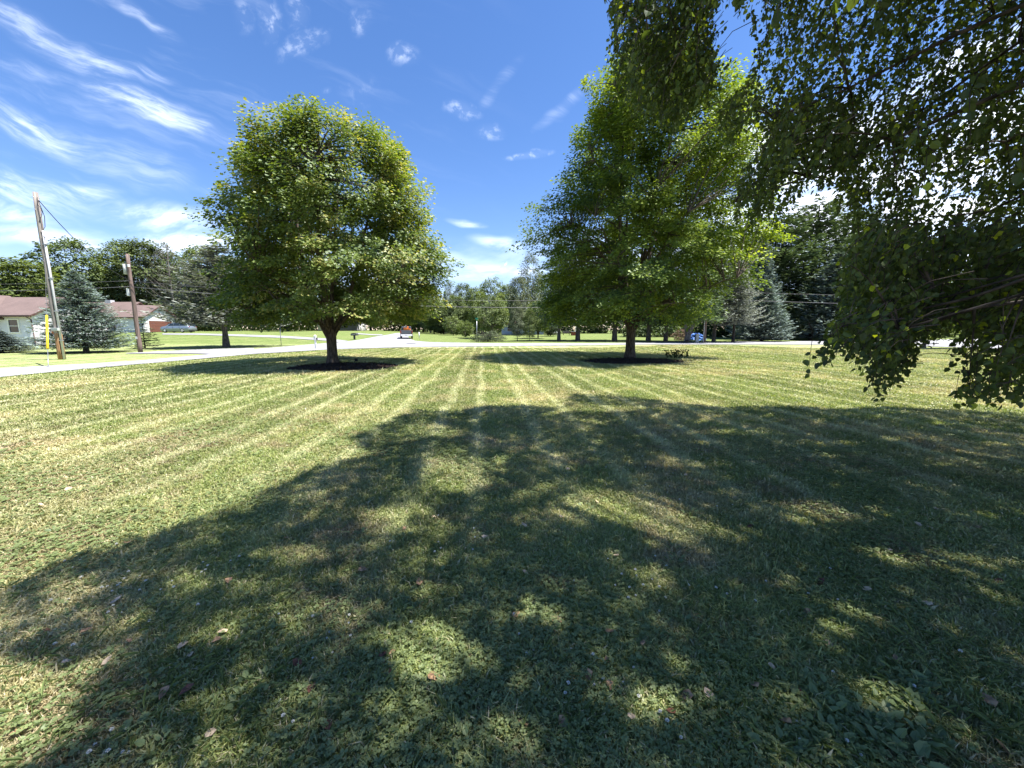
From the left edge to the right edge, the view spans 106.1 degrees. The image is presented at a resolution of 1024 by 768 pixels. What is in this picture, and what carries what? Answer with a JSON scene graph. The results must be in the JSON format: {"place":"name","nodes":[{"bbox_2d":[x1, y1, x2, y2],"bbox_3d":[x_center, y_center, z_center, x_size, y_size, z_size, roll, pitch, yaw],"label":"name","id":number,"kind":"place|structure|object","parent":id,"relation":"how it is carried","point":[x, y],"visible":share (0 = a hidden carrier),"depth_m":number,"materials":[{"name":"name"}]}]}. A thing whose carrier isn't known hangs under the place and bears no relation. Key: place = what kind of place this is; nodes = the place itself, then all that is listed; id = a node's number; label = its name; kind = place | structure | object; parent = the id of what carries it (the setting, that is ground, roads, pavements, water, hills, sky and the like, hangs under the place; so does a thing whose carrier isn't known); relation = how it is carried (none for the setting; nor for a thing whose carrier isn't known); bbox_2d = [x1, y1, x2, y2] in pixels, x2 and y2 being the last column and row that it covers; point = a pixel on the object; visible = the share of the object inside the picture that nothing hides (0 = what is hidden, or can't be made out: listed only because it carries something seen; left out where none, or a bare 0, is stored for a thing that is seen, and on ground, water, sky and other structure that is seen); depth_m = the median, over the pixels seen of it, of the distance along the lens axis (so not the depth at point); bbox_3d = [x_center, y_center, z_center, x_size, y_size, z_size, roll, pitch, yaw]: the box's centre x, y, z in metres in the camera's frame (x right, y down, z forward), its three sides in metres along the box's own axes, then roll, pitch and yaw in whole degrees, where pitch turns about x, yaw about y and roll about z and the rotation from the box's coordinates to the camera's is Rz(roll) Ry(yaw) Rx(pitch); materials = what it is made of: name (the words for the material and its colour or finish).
{"place":"outdoors","nodes":[
{"label":"outdoors","id":0,"kind":"place"},
{"bbox_2d":[136,348,253,353],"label":"spur road","id":1,"kind":"structure","parent":0,"point":[217,351],"depth_m":28.23,"materials":[{"name":"grey asphalt"}]},
{"bbox_2d":[162,333,345,341],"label":"driveway","id":2,"kind":"structure","parent":0,"point":[310,338],"depth_m":58.79,"materials":[{"name":"grey asphalt"}]},
{"bbox_2d":[337,333,442,342],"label":"side road","id":3,"kind":"structure","parent":0,"point":[393,338],"depth_m":54.98,"materials":[{"name":"grey asphalt"}]},
{"bbox_2d":[400,327,412,338],"bbox_3d":[-17.541,-8.545,63.935,1.990,1.980,5.620,-2,8,-15],"label":"pickup truck","id":4,"kind":"object","parent":3,"relation":"on","point":[406,332],"visible":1,"depth_m":61.47,"materials":[{"name":"paint"}]},
{"bbox_2d":[0,339,1001,376],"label":"road","id":5,"kind":"structure","parent":0,"point":[12,371],"depth_m":36.69,"materials":[{"name":"grey asphalt"}]},
{"bbox_2d":[0,330,1023,767],"bbox_3d":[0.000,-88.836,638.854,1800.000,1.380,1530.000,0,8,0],"label":"ground","id":6,"kind":"structure","parent":0,"point":[126,352],"depth_m":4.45,"materials":[{"name":"green plant"}]},
{"bbox_2d":[0,263,37,295],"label":"woodland tree","id":7,"kind":"object","parent":6,"relation":"on","point":[10,274],"visible":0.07,"depth_m":73.67,"materials":[{"name":"green plant"}]},
{"bbox_2d":[0,331,44,352],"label":"spruce tree","id":8,"kind":"object","parent":6,"relation":"on","point":[5,346],"visible":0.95,"depth_m":27.00,"materials":[{"name":"green plant"}]},
{"bbox_2d":[0,255,69,296],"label":"woodland tree","id":9,"kind":"object","parent":6,"relation":"on","point":[15,265],"visible":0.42,"depth_m":71.29,"materials":[{"name":"green plant"}]},
{"bbox_2d":[0,259,72,296],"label":"woodland tree","id":10,"kind":"object","parent":6,"relation":"on","point":[22,285],"visible":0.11,"depth_m":75.00,"materials":[{"name":"green plant"}]},
{"bbox_2d":[32,192,65,359],"bbox_3d":[-24.472,-5.437,20.310,0.588,8.896,0.389,5,9,31],"label":"utility pole","id":11,"kind":"object","parent":6,"relation":"on","point":[59,340],"visible":0.95,"depth_m":20.31,"materials":[{"name":"grey wood"}]},
{"bbox_2d":[45,272,48,366],"bbox_3d":[-22.213,-3.802,18.354,6.416,5.754,0.084,8,11,44],"label":"guy wire","id":12,"kind":"object","parent":11,"relation":"attached to","point":[47,332],"visible":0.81,"depth_m":17.51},
{"bbox_2d":[38,200,129,280],"bbox_3d":[-25.596,-8.358,23.440,0.033,3.232,7.297,-3,8,-19],"label":"overhead wire","id":13,"kind":"object","parent":11,"relation":"attached to","point":[77,241],"visible":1,"depth_m":22.44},
{"bbox_2d":[0,295,112,345],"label":"house","id":14,"kind":"structure","parent":6,"relation":"on","point":[16,313],"depth_m":39.53,"materials":[{"name":"white"}]},
{"bbox_2d":[7,319,20,332],"bbox_3d":[-50.774,-5.915,39.214,1.130,1.430,0.080,0,8,0],"label":"window","id":15,"kind":"structure","parent":14,"relation":"in","point":[13,324],"depth_m":39.23,"materials":[{"name":"white paint"}]},
{"bbox_2d":[14,236,117,301],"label":"woodland tree","id":16,"kind":"object","parent":6,"relation":"on","point":[65,266],"visible":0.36,"depth_m":80.61,"materials":[{"name":"green plant"}]},
{"bbox_2d":[15,270,136,352],"bbox_3d":[-30.413,-5.063,27.182,5.987,5.806,6.321,2,8,16],"label":"spruce tree","id":17,"kind":"object","parent":6,"relation":"on","point":[83,336],"visible":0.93,"depth_m":26.77,"materials":[{"name":"green plant"}]},
{"bbox_2d":[60,247,123,301],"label":"woodland tree","id":18,"kind":"object","parent":6,"relation":"on","point":[97,250],"visible":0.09,"depth_m":87.82,"materials":[{"name":"green plant"}]},
{"bbox_2d":[87,238,150,301],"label":"woodland tree","id":19,"kind":"object","parent":6,"relation":"on","point":[108,274],"visible":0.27,"depth_m":86.59,"materials":[{"name":"green plant"}]},
{"bbox_2d":[122,254,142,351],"bbox_3d":[-26.908,-5.512,27.265,0.590,7.160,0.370,0,8,0],"label":"utility pole","id":20,"kind":"object","parent":6,"relation":"on","point":[130,291],"visible":0.95,"depth_m":27.18,"materials":[{"name":"brown wood"}]},
{"bbox_2d":[12,286,128,290],"bbox_3d":[-40.407,-6.109,24.208,27.768,0.677,0.033,-2,8,-12],"label":"overhead wire","id":21,"kind":"object","parent":20,"relation":"attached to","point":[65,289],"visible":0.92,"depth_m":26.21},
{"bbox_2d":[89,300,176,331],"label":"house","id":22,"kind":"structure","parent":6,"relation":"on","point":[154,323],"depth_m":72.86,"materials":[{"name":"white"}]},
{"bbox_2d":[149,321,170,331],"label":"garage door","id":23,"kind":"structure","parent":22,"relation":"in","point":[157,326],"depth_m":73.75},
{"bbox_2d":[106,237,173,303],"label":"woodland tree","id":24,"kind":"object","parent":6,"relation":"on","point":[136,255],"visible":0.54,"depth_m":85.32,"materials":[{"name":"green plant"}]},
{"bbox_2d":[119,316,164,348],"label":"spruce tree","id":25,"kind":"object","parent":6,"relation":"on","point":[144,335],"visible":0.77,"depth_m":33.21,"materials":[{"name":"green plant"}]},
{"bbox_2d":[134,242,187,306],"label":"woodland tree","id":26,"kind":"object","parent":6,"relation":"on","point":[148,276],"visible":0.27,"depth_m":87.23,"materials":[{"name":"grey plant"}]},
{"bbox_2d":[158,685,169,698],"bbox_3d":[-1.516,1.340,1.674,0.039,0.015,0.054,-2,19,0],"label":"fallen leaf","id":27,"kind":"object","parent":6,"relation":"on","point":[161,694],"visible":1,"depth_m":1.68,"materials":[{"name":"grey plant"}]},
{"bbox_2d":[140,239,198,314],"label":"dead tree","id":28,"kind":"object","parent":6,"relation":"on","point":[167,258],"visible":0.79,"depth_m":82.84,"materials":[{"name":"grey plant"}]},
{"bbox_2d":[148,251,208,322],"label":"woodland tree","id":29,"kind":"object","parent":6,"relation":"on","point":[165,270],"visible":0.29,"depth_m":86.77,"materials":[{"name":"green plant"}]},
{"bbox_2d":[160,323,196,331],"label":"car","id":30,"kind":"object","parent":6,"relation":"on","point":[174,327],"visible":0.91,"depth_m":67.34,"materials":[{"name":"metal"}]},
{"bbox_2d":[178,683,193,695],"bbox_3d":[-1.426,1.338,1.688,0.042,0.016,0.043,-1,8,-7],"label":"fallen leaf","id":31,"kind":"object","parent":6,"relation":"on","point":[185,689],"visible":1,"depth_m":1.69,"materials":[{"name":"plant"}]},
{"bbox_2d":[175,243,221,325],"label":"woodland tree","id":32,"kind":"object","parent":6,"relation":"on","point":[189,251],"visible":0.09,"depth_m":90.77,"materials":[{"name":"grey plant"}]},
{"bbox_2d":[99,241,298,346],"bbox_3d":[-25.945,-8.069,35.231,11.895,9.574,13.661,-2,8,-12],"label":"tree","id":33,"kind":"object","parent":6,"relation":"on","point":[194,308],"visible":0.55,"depth_m":33.40,"materials":[{"name":"green plant"}]},
{"bbox_2d":[205,728,216,736],"bbox_3d":[-1.185,1.368,1.513,0.039,0.010,0.042,-1,8,-9],"label":"fallen leaf","id":34,"kind":"object","parent":6,"relation":"on","point":[213,730],"visible":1,"depth_m":1.51,"materials":[{"name":"beige plant"}]},
{"bbox_2d":[292,658,301,666],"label":"fallen leaf","id":35,"kind":"object","parent":6,"relation":"on","point":[295,661],"visible":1,"depth_m":1.83,"materials":[{"name":"brown plant"}]},
{"bbox_2d":[182,91,464,362],"bbox_3d":[-7.782,-6.145,17.563,11.664,10.729,10.945,0,8,0],"label":"maple tree","id":36,"kind":"object","parent":6,"relation":"on","point":[270,168],"visible":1,"depth_m":14.75,"materials":[{"name":"green plant"}]},
{"bbox_2d":[286,361,397,370],"bbox_3d":[-7.170,-0.787,16.579,4.676,0.244,3.889,0,8,0],"label":"mulch bed","id":37,"kind":"object","parent":6,"relation":"on","point":[339,366],"visible":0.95,"depth_m":16.01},
{"bbox_2d":[318,323,365,330],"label":"house","id":38,"kind":"structure","parent":6,"relation":"on","point":[354,328],"depth_m":116.83,"materials":[{"name":"white"}]},
{"bbox_2d":[348,290,398,330],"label":"woodland tree","id":39,"kind":"object","parent":6,"relation":"on","point":[370,326],"visible":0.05,"depth_m":110.63,"materials":[{"name":"green plant"}]},
{"bbox_2d":[386,304,416,327],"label":"garden tree","id":40,"kind":"object","parent":6,"relation":"on","point":[397,323],"visible":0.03,"depth_m":116.33,"materials":[{"name":"green plant"}]},
{"bbox_2d":[409,296,429,332],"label":"garden tree","id":41,"kind":"object","parent":6,"relation":"on","point":[416,325],"visible":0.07,"depth_m":110.91,"materials":[{"name":"green plant"}]},
{"bbox_2d":[415,295,441,332],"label":"garden tree","id":42,"kind":"object","parent":6,"relation":"on","point":[421,323],"visible":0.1,"depth_m":108.82,"materials":[{"name":"green plant"}]},
{"bbox_2d":[428,671,435,678],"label":"fallen leaf","id":43,"kind":"object","parent":6,"relation":"on","point":[430,675],"visible":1,"depth_m":1.75,"materials":[{"name":"brown plant"}]},
{"bbox_2d":[420,298,444,333],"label":"garden tree","id":44,"kind":"object","parent":6,"relation":"on","point":[426,323],"visible":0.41,"depth_m":96.80,"materials":[{"name":"green plant"}]},
{"bbox_2d":[427,304,459,333],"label":"garden tree","id":45,"kind":"object","parent":6,"relation":"on","point":[438,327],"visible":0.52,"depth_m":94.86,"materials":[{"name":"green plant"}]},
{"bbox_2d":[442,282,457,310],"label":"garden tree","id":46,"kind":"object","parent":6,"relation":"on","point":[449,292],"visible":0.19,"depth_m":112.55,"materials":[{"name":"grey plant"}]},
{"bbox_2d":[442,316,462,335],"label":"shrub","id":47,"kind":"object","parent":6,"relation":"on","point":[448,326],"visible":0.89,"depth_m":82.43,"materials":[{"name":"green plant"}]},
{"bbox_2d":[443,295,469,330],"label":"garden tree","id":48,"kind":"object","parent":6,"relation":"on","point":[462,311],"visible":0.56,"depth_m":95.29,"materials":[{"name":"green plant"}]},
{"bbox_2d":[452,282,471,332],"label":"garden tree","id":49,"kind":"object","parent":6,"relation":"on","point":[464,287],"visible":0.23,"depth_m":110.70,"materials":[{"name":"green plant"}]},
{"bbox_2d":[456,320,474,336],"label":"shrub","id":50,"kind":"object","parent":6,"relation":"on","point":[467,330],"visible":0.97,"depth_m":70.91,"materials":[{"name":"green plant"}]},
{"bbox_2d":[462,286,486,333],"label":"garden tree","id":51,"kind":"object","parent":6,"relation":"on","point":[471,290],"visible":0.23,"depth_m":105.10,"materials":[{"name":"green plant"}]},
{"bbox_2d":[124,301,828,336],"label":"undergrowth","id":52,"kind":"object","parent":6,"relation":"on","point":[641,331],"visible":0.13,"depth_m":74.61,"materials":[{"name":"green plant"}]},
{"bbox_2d":[465,292,488,332],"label":"garden tree","id":53,"kind":"object","parent":6,"relation":"on","point":[474,297],"visible":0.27,"depth_m":94.45,"materials":[{"name":"green plant"}]},
{"bbox_2d":[467,294,509,331],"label":"ornamental tree","id":54,"kind":"object","parent":6,"relation":"on","point":[487,321],"visible":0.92,"depth_m":63.67,"materials":[{"name":"green plant"}]},
{"bbox_2d":[469,329,507,341],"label":"juniper","id":55,"kind":"object","parent":6,"relation":"on","point":[487,336],"visible":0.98,"depth_m":51.78,"materials":[{"name":"green plant"}]},
{"bbox_2d":[479,276,505,330],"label":"garden tree","id":56,"kind":"object","parent":6,"relation":"on","point":[485,286],"visible":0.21,"depth_m":113.72,"materials":[{"name":"green plant"}]},
{"bbox_2d":[492,292,514,329],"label":"garden tree","id":57,"kind":"object","parent":6,"relation":"on","point":[502,294],"visible":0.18,"depth_m":96.05,"materials":[{"name":"green plant"}]},
{"bbox_2d":[496,284,519,329],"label":"garden tree","id":58,"kind":"object","parent":6,"relation":"on","point":[504,287],"visible":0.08,"depth_m":112.66,"materials":[{"name":"green plant"}]},
{"bbox_2d":[0,396,1023,767],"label":"clover","id":59,"kind":"object","parent":6,"relation":"on","point":[486,724],"visible":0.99,"depth_m":1.97,"materials":[{"name":"green plant"}]},
{"bbox_2d":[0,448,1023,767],"bbox_3d":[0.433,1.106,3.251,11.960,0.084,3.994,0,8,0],"label":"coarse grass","id":60,"kind":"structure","parent":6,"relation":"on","point":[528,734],"depth_m":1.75,"materials":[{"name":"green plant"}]},
{"bbox_2d":[0,457,1023,767],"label":"weeds","id":61,"kind":"object","parent":6,"relation":"on","point":[916,743],"visible":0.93,"depth_m":1.60,"materials":[{"name":"green plant"}]},
{"bbox_2d":[509,299,524,340],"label":"garden tree","id":62,"kind":"object","parent":6,"relation":"on","point":[514,329],"visible":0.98,"depth_m":53.01,"materials":[{"name":"green plant"}]},
{"bbox_2d":[504,276,531,330],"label":"garden tree","id":63,"kind":"object","parent":6,"relation":"on","point":[514,292],"visible":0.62,"depth_m":83.33,"materials":[{"name":"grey plant"}]},
{"bbox_2d":[500,321,543,334],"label":"house","id":64,"kind":"structure","parent":6,"relation":"on","point":[506,331],"depth_m":95.15,"materials":[{"name":"blue"}]},
{"bbox_2d":[521,309,536,340],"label":"garden tree","id":65,"kind":"object","parent":6,"relation":"on","point":[529,328],"visible":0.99,"depth_m":53.05,"materials":[{"name":"green plant"}]},
{"bbox_2d":[516,251,542,322],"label":"garden tree","id":66,"kind":"object","parent":6,"relation":"on","point":[525,275],"visible":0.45,"depth_m":88.60,"materials":[{"name":"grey plant"}]},
{"bbox_2d":[524,299,551,337],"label":"ornamental tree","id":67,"kind":"object","parent":6,"relation":"on","point":[539,328],"visible":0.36,"depth_m":63.90,"materials":[{"name":"green plant"}]},
{"bbox_2d":[526,269,560,317],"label":"garden tree","id":68,"kind":"object","parent":6,"relation":"on","point":[540,273],"visible":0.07,"depth_m":95.81,"materials":[{"name":"green plant"}]},
{"bbox_2d":[542,324,557,335],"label":"shrub","id":69,"kind":"object","parent":6,"relation":"on","point":[551,331],"visible":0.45,"depth_m":76.45,"materials":[{"name":"green plant"}]},
{"bbox_2d":[531,239,582,340],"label":"pine tree","id":70,"kind":"object","parent":6,"relation":"on","point":[551,324],"visible":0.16,"depth_m":54.23,"materials":[{"name":"green plant"}]},
{"bbox_2d":[541,229,605,340],"bbox_3d":[9.881,-14.160,54.416,10.957,16.296,10.070,8,11,44],"label":"pine tree","id":71,"kind":"object","parent":6,"relation":"on","point":[577,336],"visible":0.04,"depth_m":54.20,"materials":[{"name":"green plant"}]},
{"bbox_2d":[178,311,983,333],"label":"distant woods","id":72,"kind":"object","parent":6,"relation":"on","point":[600,329],"visible":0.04,"depth_m":124.16,"materials":[{"name":"green plant"}]},
{"bbox_2d":[585,668,592,680],"bbox_3d":[0.348,1.330,1.754,0.018,0.065,0.046,41,9,-17],"label":"fallen leaf","id":73,"kind":"object","parent":6,"relation":"on","point":[589,671],"visible":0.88,"depth_m":1.76,"materials":[{"name":"plant"}]},
{"bbox_2d":[587,219,640,340],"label":"pine tree","id":74,"kind":"object","parent":6,"relation":"on","point":[614,334],"depth_m":55.19,"materials":[{"name":"green plant"}]},
{"bbox_2d":[579,357,685,364],"bbox_3d":[6.140,-1.224,19.893,5.630,0.240,4.156,0,8,0],"label":"mulch bed","id":75,"kind":"object","parent":6,"relation":"on","point":[624,361],"visible":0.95,"depth_m":19.34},
{"bbox_2d":[620,243,682,340],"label":"pine tree","id":76,"kind":"object","parent":6,"relation":"on","point":[648,334],"visible":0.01,"depth_m":54.10,"materials":[{"name":"green plant"}]},
{"bbox_2d":[505,22,810,357],"bbox_3d":[7.278,-9.258,20.597,15.304,16.102,13.976,0,8,0],"label":"maple tree","id":77,"kind":"object","parent":6,"relation":"on","point":[635,291],"visible":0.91,"depth_m":18.69,"materials":[{"name":"green plant"}]},
{"bbox_2d":[639,247,699,340],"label":"pine tree","id":78,"kind":"object","parent":6,"relation":"on","point":[665,337],"visible":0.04,"depth_m":53.20,"materials":[{"name":"green plant"}]},
{"bbox_2d":[662,349,688,357],"bbox_3d":[9.248,-1.686,21.599,1.548,0.583,0.695,0,8,0],"label":"shrub","id":79,"kind":"object","parent":6,"relation":"on","point":[677,353],"visible":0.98,"depth_m":21.52,"materials":[{"name":"green plant"}]},
{"bbox_2d":[669,328,692,339],"bbox_3d":[25.477,-7.477,58.022,5.013,2.041,3.438,5,9,31],"label":"brush pile","id":80,"kind":"object","parent":6,"relation":"on","point":[678,336],"visible":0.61,"depth_m":57.96,"materials":[{"name":"brown plant"}]},
{"bbox_2d":[680,689,692,699],"bbox_3d":[0.756,1.350,1.672,0.061,0.014,0.044,-8,27,24],"label":"fallen leaf","id":81,"kind":"object","parent":6,"relation":"on","point":[686,691],"visible":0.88,"depth_m":1.67,"materials":[{"name":"plant"}]},
{"bbox_2d":[691,333,706,340],"bbox_3d":[27.348,-7.117,57.685,3.434,1.165,1.919,0,8,0],"label":"tarp heap","id":82,"kind":"object","parent":6,"relation":"on","point":[693,337],"visible":0.45,"depth_m":57.08,"materials":[{"name":"blue plastic"}]},
{"bbox_2d":[695,265,709,342],"bbox_3d":[23.510,-10.284,47.287,1.357,11.010,0.378,-1,8,-7],"label":"utility pole","id":83,"kind":"object","parent":6,"relation":"on","point":[704,334],"visible":0.38,"depth_m":47.75,"materials":[{"name":"brown wood"}]},
{"bbox_2d":[129,286,539,307],"bbox_3d":[-1.412,-8.204,37.108,54.783,1.721,0.038,-3,9,-22],"label":"overhead wire","id":84,"kind":"object","parent":83,"relation":"attached to","point":[433,306],"visible":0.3,"depth_m":35.23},
{"bbox_2d":[135,281,609,300],"bbox_3d":[-1.412,-8.945,37.004,54.782,2.006,0.022,-3,9,-22],"label":"overhead wire","id":85,"kind":"object","parent":83,"relation":"attached to","point":[425,299],"visible":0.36,"depth_m":36.92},
{"bbox_2d":[673,226,733,342],"bbox_3d":[22.356,-12.270,47.478,8.322,15.032,9.055,0,8,0],"label":"pine tree","id":86,"kind":"object","parent":6,"relation":"on","point":[687,338],"visible":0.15,"depth_m":46.39,"materials":[{"name":"green plant"}]},
{"bbox_2d":[704,687,713,696],"bbox_3d":[0.851,1.339,1.668,0.041,0.006,0.038,7,11,41],"label":"fallen leaf","id":87,"kind":"object","parent":6,"relation":"on","point":[706,692],"visible":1,"depth_m":1.67,"materials":[{"name":"beige plant"}]},
{"bbox_2d":[691,238,755,341],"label":"spruce tree","id":88,"kind":"object","parent":6,"relation":"on","point":[714,333],"visible":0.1,"depth_m":50.56,"materials":[{"name":"green plant"}]},
{"bbox_2d":[708,260,773,341],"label":"spruce tree","id":89,"kind":"object","parent":6,"relation":"on","point":[741,310],"visible":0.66,"depth_m":48.11,"materials":[{"name":"green plant"}]},
{"bbox_2d":[707,226,803,336],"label":"pine tree","id":90,"kind":"object","parent":6,"relation":"on","point":[758,261],"visible":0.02,"depth_m":70.78,"materials":[{"name":"green plant"}]},
{"bbox_2d":[721,234,792,336],"bbox_3d":[38.805,-15.128,60.794,9.870,16.465,9.773,-5,9,-32],"label":"spruce tree","id":91,"kind":"object","parent":6,"relation":"on","point":[768,276],"visible":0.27,"depth_m":59.42,"materials":[{"name":"green plant"}]},
{"bbox_2d":[725,278,801,340],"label":"spruce tree","id":92,"kind":"object","parent":6,"relation":"on","point":[762,330],"visible":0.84,"depth_m":52.27,"materials":[{"name":"green plant"}]},
{"bbox_2d":[778,717,791,722],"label":"fallen leaf","id":93,"kind":"object","parent":6,"relation":"on","point":[788,719],"visible":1,"depth_m":1.55,"materials":[{"name":"grey plant"}]},
{"bbox_2d":[731,208,839,331],"bbox_3d":[47.600,-18.297,65.854,24.980,20.986,21.027,-3,8,-19],"label":"pine tree","id":94,"kind":"object","parent":6,"relation":"on","point":[795,251],"visible":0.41,"depth_m":62.51,"materials":[{"name":"green plant"}]},
{"bbox_2d":[782,273,840,339],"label":"spruce tree","id":95,"kind":"object","parent":6,"relation":"on","point":[811,279],"visible":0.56,"depth_m":58.29,"materials":[{"name":"green plant"}]},
{"bbox_2d":[604,0,1023,409],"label":"birch tree","id":96,"kind":"object","parent":6,"relation":"on","point":[978,296],"visible":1,"depth_m":4.29,"materials":[{"name":"green plant"}]},
{"bbox_2d":[785,251,852,338],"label":"spruce tree","id":97,"kind":"object","parent":6,"relation":"on","point":[816,330],"visible":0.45,"depth_m":56.47,"materials":[{"name":"green plant"}]},
{"bbox_2d":[751,195,902,337],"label":"pine tree","id":98,"kind":"object","parent":6,"relation":"on","point":[830,208],"visible":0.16,"depth_m":65.14,"materials":[{"name":"green plant"}]},
{"bbox_2d":[785,205,938,318],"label":"pine tree","id":99,"kind":"object","parent":6,"relation":"on","point":[840,229],"depth_m":69.74,"materials":[{"name":"green plant"}]},
{"bbox_2d":[909,281,960,347],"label":"roadside tree","id":100,"kind":"object","parent":6,"relation":"on","point":[943,336],"visible":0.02,"depth_m":32.88,"materials":[{"name":"green plant"}]},
{"bbox_2d":[982,692,997,706],"bbox_3d":[2.040,1.347,1.642,0.050,0.016,0.045,-6,10,-37],"label":"fallen leaf","id":101,"kind":"object","parent":6,"relation":"on","point":[987,698],"visible":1,"depth_m":1.64,"materials":[{"name":"grey plant"}]},
{"bbox_2d":[0,0,1023,329],"label":"sky","id":102,"kind":"structure","parent":0,"point":[114,112],"materials":[{"name":"blue"}]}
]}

